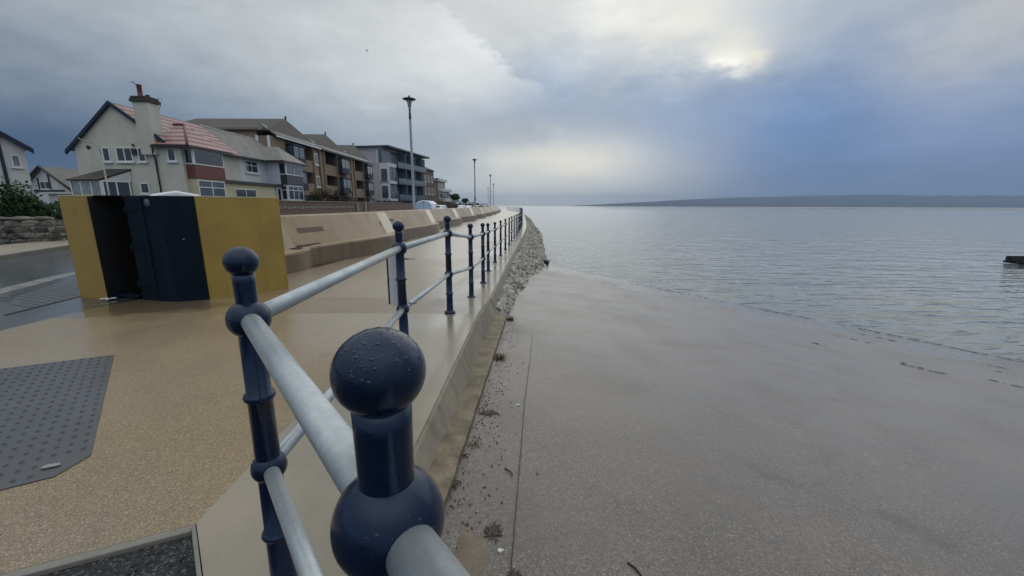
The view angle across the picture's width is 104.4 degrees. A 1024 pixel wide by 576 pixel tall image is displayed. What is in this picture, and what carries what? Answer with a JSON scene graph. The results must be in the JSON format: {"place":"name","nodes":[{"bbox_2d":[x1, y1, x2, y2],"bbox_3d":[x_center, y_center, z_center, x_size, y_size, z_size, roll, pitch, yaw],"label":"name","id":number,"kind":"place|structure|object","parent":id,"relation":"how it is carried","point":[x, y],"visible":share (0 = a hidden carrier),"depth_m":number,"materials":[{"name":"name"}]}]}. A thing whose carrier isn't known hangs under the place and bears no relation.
{"place":"outdoors","nodes":[
{"label":"outdoors","id":0,"kind":"place"},
{"bbox_2d":[0,131,34,211],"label":"half timbered house","id":1,"kind":"structure","parent":0,"point":[13,164],"depth_m":28.50,"materials":[{"name":"white paint"}]},
{"bbox_2d":[10,155,24,168],"bbox_3d":[-35.724,-9.097,28.601,0.140,0.940,0.600,7,14,29],"label":"window","id":2,"kind":"structure","parent":1,"relation":"in","point":[15,159],"depth_m":28.62,"materials":[{"name":"clear glass"}]},
{"bbox_2d":[0,240,68,254],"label":"pavement","id":3,"kind":"structure","parent":0,"point":[12,248],"depth_m":13.32,"materials":[{"name":"beige concrete"}]},
{"bbox_2d":[29,165,79,203],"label":"gable house","id":4,"kind":"structure","parent":0,"point":[48,179],"depth_m":50.45,"materials":[{"name":"white paint"}]},
{"bbox_2d":[39,181,51,189],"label":"window","id":5,"kind":"structure","parent":4,"relation":"in","point":[44,185],"depth_m":50.43,"materials":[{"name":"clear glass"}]},
{"bbox_2d":[41,192,71,216],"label":"garage","id":6,"kind":"structure","parent":0,"point":[53,197],"depth_m":39.76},
{"bbox_2d":[0,249,141,330],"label":"road","id":7,"kind":"structure","parent":0,"point":[20,270],"depth_m":7.47,"materials":[{"name":"grey asphalt"}]},
{"bbox_2d":[0,272,74,293],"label":"road marking","id":8,"kind":"object","parent":7,"relation":"on","point":[25,285],"visible":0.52,"depth_m":7.54,"materials":[{"name":"paint"}]},
{"bbox_2d":[1,278,79,315],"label":"paver patch","id":9,"kind":"object","parent":7,"relation":"on","point":[58,292],"visible":0.54,"depth_m":6.47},
{"bbox_2d":[149,191,199,195],"bbox_3d":[-12.775,-2.639,15.248,2.360,2.050,5.360,-9,15,-39],"label":"parked van","id":10,"kind":"object","parent":7,"relation":"on","point":[174,193],"visible":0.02,"depth_m":13.08,"materials":[{"name":"white paint"}]},
{"bbox_2d":[41,535,194,575],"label":"gravel bed","id":11,"kind":"object","parent":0,"point":[173,557],"visible":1,"depth_m":1.67,"materials":[{"name":"grey gravel"}]},
{"bbox_2d":[186,116,321,199],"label":"apartment block","id":12,"kind":"structure","parent":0,"point":[285,135],"depth_m":44.48,"materials":[{"name":"beige brick"}]},
{"bbox_2d":[314,153,319,165],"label":"window","id":13,"kind":"structure","parent":12,"relation":"in","point":[316,155],"depth_m":50.64,"materials":[{"name":"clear glass"}]},
{"bbox_2d":[316,176,321,187],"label":"window","id":14,"kind":"structure","parent":12,"relation":"in","point":[318,177],"depth_m":51.18,"materials":[{"name":"clear glass"}]},
{"bbox_2d":[0,210,518,573],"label":"promenade","id":15,"kind":"structure","parent":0,"point":[172,448],"depth_m":3.20,"materials":[{"name":"concrete"}]},
{"bbox_2d":[0,355,113,489],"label":"tactile paving","id":16,"kind":"structure","parent":15,"relation":"on","point":[50,413],"depth_m":2.81,"materials":[{"name":"grey concrete"}]},
{"bbox_2d":[40,463,60,468],"bbox_3d":[-2.620,1.009,2.256,0.090,0.012,0.040,-5,13,-22],"label":"pale scrap","id":17,"kind":"object","parent":16,"relation":"on","point":[49,465],"visible":1,"depth_m":2.25,"materials":[{"name":"white paper"}]},
{"bbox_2d":[0,524,202,575],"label":"path edging","id":18,"kind":"object","parent":15,"relation":"on","point":[95,555],"visible":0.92,"depth_m":1.70,"materials":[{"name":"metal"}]},
{"bbox_2d":[57,195,288,301],"bbox_3d":[-5.649,-0.599,6.801,2.940,1.905,1.332,-4,12,-20],"label":"flood barrier","id":19,"kind":"object","parent":15,"relation":"on","point":[166,248],"visible":0.88,"depth_m":6.37,"materials":[{"name":"metal"}]},
{"bbox_2d":[281,223,313,273],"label":"flood wall","id":20,"kind":"structure","parent":15,"relation":"on","point":[298,258],"depth_m":10.34,"materials":[{"name":"beige concrete"}]},
{"bbox_2d":[280,212,394,267],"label":"flood wall","id":21,"kind":"structure","parent":15,"relation":"on","point":[328,238],"depth_m":13.13,"materials":[{"name":"beige concrete"}]},
{"bbox_2d":[196,209,525,575],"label":"promenade edge","id":22,"kind":"object","parent":15,"relation":"on","point":[230,526],"visible":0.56,"depth_m":2.15,"materials":[{"name":"concrete"}]},
{"bbox_2d":[222,207,522,575],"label":"promenade railing","id":23,"kind":"object","parent":15,"relation":"on","point":[388,517],"visible":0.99,"depth_m":0.53,"materials":[{"name":"metal"}]},
{"bbox_2d":[386,254,415,305],"bbox_3d":[-0.995,-0.077,3.547,0.274,0.500,0.099,7,14,30],"label":"notice board","id":24,"kind":"object","parent":23,"relation":"attached to","point":[391,278],"visible":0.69,"depth_m":3.58,"materials":[{"name":"grey metal"}]},
{"bbox_2d":[370,209,439,241],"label":"flood wall","id":25,"kind":"structure","parent":15,"relation":"on","point":[418,223],"depth_m":22.61,"materials":[{"name":"beige concrete"}]},
{"bbox_2d":[428,208,461,228],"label":"flood wall","id":26,"kind":"structure","parent":15,"relation":"on","point":[438,215],"depth_m":33.82,"materials":[{"name":"beige concrete"}]},
{"bbox_2d":[455,208,476,222],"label":"flood wall","id":27,"kind":"structure","parent":15,"relation":"on","point":[466,214],"depth_m":44.74,"materials":[{"name":"beige concrete"}]},
{"bbox_2d":[470,207,485,218],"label":"flood wall","id":28,"kind":"structure","parent":15,"relation":"on","point":[478,212],"depth_m":56.09,"materials":[{"name":"beige concrete"}]},
{"bbox_2d":[481,207,491,215],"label":"flood wall","id":29,"kind":"structure","parent":15,"relation":"on","point":[486,210],"depth_m":67.00,"materials":[{"name":"beige concrete"}]},
{"bbox_2d":[488,207,496,214],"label":"flood wall","id":30,"kind":"structure","parent":15,"relation":"on","point":[492,210],"depth_m":79.23,"materials":[{"name":"beige concrete"}]},
{"bbox_2d":[303,132,352,201],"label":"apartment block","id":31,"kind":"structure","parent":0,"point":[334,170],"depth_m":56.21,"materials":[{"name":"beige brick"}]},
{"bbox_2d":[338,143,374,201],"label":"apartment block","id":32,"kind":"structure","parent":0,"point":[362,178],"depth_m":66.25,"materials":[{"name":"beige brick"}]},
{"bbox_2d":[355,145,429,202],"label":"modern apartment block","id":33,"kind":"structure","parent":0,"point":[392,181],"depth_m":82.43,"materials":[{"name":"white paint"}]},
{"bbox_2d":[390,155,396,164],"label":"window","id":34,"kind":"structure","parent":33,"relation":"in","point":[393,158],"depth_m":83.88,"materials":[{"name":"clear glass"}]},
{"bbox_2d":[416,200,439,208],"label":"parked van","id":35,"kind":"object","parent":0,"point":[425,204],"visible":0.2,"depth_m":45.58,"materials":[{"name":"white paint"}]},
{"bbox_2d":[422,159,438,203],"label":"brick terrace block","id":36,"kind":"structure","parent":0,"point":[430,191],"depth_m":105.95,"materials":[{"name":"brown brick"}]},
{"bbox_2d":[0,0,1023,205],"label":"sky","id":37,"kind":"structure","parent":0,"point":[562,102],"materials":[{"name":"grey"}]},
{"bbox_2d":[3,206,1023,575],"bbox_3d":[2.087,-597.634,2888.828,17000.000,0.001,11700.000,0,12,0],"label":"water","id":38,"kind":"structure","parent":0,"point":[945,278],"depth_m":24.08,"materials":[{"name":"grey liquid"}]},
{"bbox_2d":[1003,256,1023,263],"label":"timber groyne","id":39,"kind":"object","parent":38,"relation":"in","point":[1015,259],"visible":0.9,"depth_m":22.50,"materials":[{"name":"black wood"}]},
{"bbox_2d":[441,265,1023,575],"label":"slipway","id":40,"kind":"structure","parent":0,"point":[666,432],"depth_m":3.33,"materials":[{"name":"concrete"}]},
{"bbox_2d":[452,480,459,488],"bbox_3d":[-0.372,1.200,2.449,0.093,0.014,0.096,4,12,19],"label":"seaweed clump","id":41,"kind":"object","parent":40,"relation":"on","point":[456,482],"visible":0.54,"depth_m":2.44,"materials":[{"name":"brown plant"}]},
{"bbox_2d":[413,298,506,508],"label":"retaining wall","id":42,"kind":"structure","parent":40,"relation":"on","point":[440,445],"depth_m":3.27,"materials":[{"name":"concrete"}]},
{"bbox_2d":[454,529,486,575],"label":"sand patch","id":43,"kind":"object","parent":40,"relation":"on","point":[470,553],"visible":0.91,"depth_m":1.92,"materials":[{"name":"beige sand"}]},
{"bbox_2d":[467,438,478,447],"bbox_3d":[-0.279,1.144,2.912,0.108,0.034,0.122,-5,13,-23],"label":"grass tuft","id":44,"kind":"object","parent":40,"relation":"on","point":[473,445],"visible":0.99,"depth_m":2.91,"materials":[{"name":"plant"}]},
{"bbox_2d":[446,321,517,548],"bbox_3d":[-0.059,0.950,4.432,0.378,0.399,5.323,1,12,3],"label":"debris","id":45,"kind":"object","parent":40,"relation":"on","point":[467,524],"visible":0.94,"depth_m":2.97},
{"bbox_2d":[477,408,500,416],"bbox_3d":[-0.191,1.079,3.440,0.202,0.023,0.147,3,12,14],"label":"seaweed clump","id":46,"kind":"object","parent":40,"relation":"on","point":[487,412],"visible":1,"depth_m":3.43,"materials":[{"name":"brown plant"}]},
{"bbox_2d":[483,520,502,542],"bbox_3d":[-0.096,1.280,2.086,0.110,0.017,0.154,0,12,0],"label":"seaweed clump","id":47,"kind":"object","parent":40,"relation":"on","point":[493,531],"visible":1,"depth_m":2.08,"materials":[{"name":"brown plant"}]},
{"bbox_2d":[494,352,506,359],"bbox_3d":[-0.168,0.850,4.946,0.296,0.076,0.332,0,12,0],"label":"grass tuft","id":48,"kind":"object","parent":40,"relation":"on","point":[500,357],"visible":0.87,"depth_m":4.95,"materials":[{"name":"plant"}]},
{"bbox_2d":[506,567,525,575],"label":"seaweed clump","id":49,"kind":"object","parent":40,"relation":"on","point":[516,573],"visible":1,"depth_m":1.84,"materials":[{"name":"brown plant"}]},
{"bbox_2d":[490,213,546,315],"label":"stone revetment","id":50,"kind":"object","parent":40,"relation":"on","point":[526,261],"visible":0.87,"depth_m":14.91,"materials":[{"name":"stone"}]},
{"bbox_2d":[510,334,532,575],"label":"slipway joint","id":51,"kind":"object","parent":40,"relation":"on","point":[518,475],"visible":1,"depth_m":2.48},
{"bbox_2d":[627,562,641,575],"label":"twig","id":52,"kind":"object","parent":40,"relation":"on","point":[636,569],"visible":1,"depth_m":1.94,"materials":[{"name":"brown wood"}]},
{"bbox_2d":[638,284,1023,387],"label":"seaweed line","id":53,"kind":"object","parent":40,"relation":"on","point":[892,340],"visible":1,"depth_m":8.94,"materials":[{"name":"black plant"}]},
{"bbox_2d":[576,194,1023,207],"bbox_3d":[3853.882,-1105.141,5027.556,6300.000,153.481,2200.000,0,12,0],"label":"hills","id":54,"kind":"structure","parent":0,"point":[898,200],"depth_m":4233.74,"materials":[{"name":"grass"},{"name":"earth"},{"name":"rock"}]},
{"bbox_2d":[683,206,1023,208],"bbox_3d":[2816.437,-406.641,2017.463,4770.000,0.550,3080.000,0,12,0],"label":"sandbank","id":55,"kind":"structure","parent":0,"point":[873,207],"depth_m":1118.38,"materials":[{"name":"sand"}]},
{"label":"land","id":56,"kind":"structure","parent":0,"visible":0},
{"bbox_2d":[0,176,62,220],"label":"dark green bush","id":57,"kind":"object","parent":56,"relation":"on","point":[8,203],"visible":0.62,"depth_m":15.95,"materials":[{"name":"green plant"}]},
{"bbox_2d":[0,196,62,220],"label":"dark hedge","id":58,"kind":"object","parent":56,"relation":"on","point":[54,203],"visible":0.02,"depth_m":20.23,"materials":[{"name":"green plant"}]},
{"bbox_2d":[0,216,67,244],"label":"rubble garden wall","id":59,"kind":"structure","parent":56,"relation":"on","point":[20,229],"depth_m":14.61,"materials":[{"name":"grey stone"}]},
{"bbox_2d":[0,245,69,259],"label":"kerb","id":60,"kind":"structure","parent":56,"relation":"on","point":[28,252],"depth_m":11.89,"materials":[{"name":"concrete"}]},
{"bbox_2d":[78,138,109,194],"bbox_3d":[-20.433,-4.997,19.608,1.021,4.599,0.171,0,12,0],"label":"bracket lamp","id":61,"kind":"object","parent":56,"relation":"on","point":[89,148],"visible":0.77,"depth_m":19.38,"materials":[{"name":"grey metal"}]},
{"bbox_2d":[64,81,277,196],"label":"red roof house","id":62,"kind":"structure","parent":56,"relation":"on","point":[145,147],"depth_m":25.85,"materials":[{"name":"paint"}]},
{"bbox_2d":[101,147,112,162],"bbox_3d":[-26.340,-8.620,25.752,0.660,0.990,0.140,0,12,0],"label":"window","id":63,"kind":"structure","parent":62,"relation":"in","point":[106,154],"depth_m":25.78,"materials":[{"name":"clear glass"}]},
{"bbox_2d":[115,147,135,162],"bbox_3d":[-25.165,-8.616,25.752,1.210,0.990,0.140,0,12,0],"label":"window","id":64,"kind":"structure","parent":62,"relation":"in","point":[123,154],"depth_m":25.78,"materials":[{"name":"clear glass"}]},
{"bbox_2d":[136,147,148,162],"bbox_3d":[-24.040,-8.612,25.752,0.660,0.990,0.140,0,12,0],"label":"window","id":65,"kind":"structure","parent":62,"relation":"in","point":[142,158],"depth_m":25.79,"materials":[{"name":"clear glass"}]},
{"bbox_2d":[139,183,150,194],"bbox_3d":[-24.227,-6.537,26.184,0.760,0.790,0.140,0,12,0],"label":"window","id":66,"kind":"structure","parent":62,"relation":"in","point":[144,187],"depth_m":26.20,"materials":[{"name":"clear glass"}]},
{"bbox_2d":[166,148,178,162],"bbox_3d":[-22.045,-8.589,25.674,0.710,0.930,0.140,0,12,0],"label":"window","id":67,"kind":"structure","parent":62,"relation":"in","point":[171,153],"depth_m":25.69,"materials":[{"name":"clear glass"}]},
{"bbox_2d":[234,188,256,196],"bbox_3d":[-21.422,-7.470,32.066,0.140,1.040,2.760,0,12,0],"label":"window","id":68,"kind":"structure","parent":62,"relation":"in","point":[238,192],"depth_m":31.95,"materials":[{"name":"clear glass"}]},
{"bbox_2d":[199,125,307,200],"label":"grey roof house","id":69,"kind":"structure","parent":56,"relation":"on","point":[259,162],"depth_m":36.47,"materials":[{"name":"tile"}]},
{"bbox_2d":[244,160,259,174],"bbox_3d":[-22.512,-10.428,34.362,0.140,1.090,1.860,0,12,0],"label":"window","id":70,"kind":"structure","parent":69,"relation":"in","point":[251,167],"depth_m":34.30,"materials":[{"name":"clear glass"}]},
{"bbox_2d":[277,188,281,199],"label":"window","id":71,"kind":"structure","parent":69,"relation":"in","point":[279,193],"depth_m":36.56,"materials":[{"name":"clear glass"}]},
{"bbox_2d":[303,185,360,201],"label":"brown hedge","id":72,"kind":"object","parent":56,"relation":"on","point":[328,196],"visible":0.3,"depth_m":40.96,"materials":[{"name":"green plant"}]},
{"bbox_2d":[279,200,439,214],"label":"brick garden wall","id":73,"kind":"structure","parent":56,"relation":"on","point":[290,207],"depth_m":36.51,"materials":[{"name":"brick"}]},
{"bbox_2d":[357,199,396,202],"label":"brown hedge","id":74,"kind":"object","parent":56,"relation":"on","point":[377,201],"visible":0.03,"depth_m":58.09,"materials":[{"name":"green plant"}]},
{"bbox_2d":[402,95,415,209],"bbox_3d":[-6.950,-8.688,27.614,0.903,8.756,0.903,0,12,0],"label":"street lamp","id":75,"kind":"object","parent":56,"relation":"on","point":[409,99],"visible":0.87,"depth_m":27.37,"materials":[{"name":"metal"}]},
{"bbox_2d":[434,178,455,204],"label":"terraced balcony block","id":76,"kind":"structure","parent":56,"relation":"on","point":[443,192],"depth_m":122.98,"materials":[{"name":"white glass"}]},
{"bbox_2d":[436,200,459,207],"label":"hedge","id":77,"kind":"object","parent":56,"relation":"on","point":[447,205],"visible":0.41,"depth_m":115.40,"materials":[{"name":"green plant"}]},
{"bbox_2d":[450,193,459,199],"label":"round headed tree","id":78,"kind":"object","parent":56,"relation":"on","point":[455,196],"visible":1,"depth_m":127.88,"materials":[{"name":"green plant"}]},
{"bbox_2d":[448,200,473,207],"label":"hedge","id":79,"kind":"object","parent":56,"relation":"on","point":[460,203],"visible":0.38,"depth_m":118.73,"materials":[{"name":"green plant"}]},
{"bbox_2d":[461,198,468,203],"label":"round headed tree","id":80,"kind":"object","parent":56,"relation":"on","point":[464,200],"visible":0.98,"depth_m":138.26,"materials":[{"name":"green plant"}]},
{"bbox_2d":[472,158,476,206],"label":"street lamp","id":81,"kind":"object","parent":56,"relation":"on","point":[474,159],"visible":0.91,"depth_m":62.87,"materials":[{"name":"metal"}]},
{"bbox_2d":[468,202,488,206],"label":"hedge","id":82,"kind":"object","parent":56,"relation":"on","point":[470,203],"visible":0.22,"depth_m":146.63,"materials":[{"name":"green plant"}]},
{"bbox_2d":[489,174,490,206],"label":"street lamp","id":83,"kind":"object","parent":56,"relation":"on","point":[490,190],"visible":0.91,"depth_m":94.15,"materials":[{"name":"metal"}]}
]}

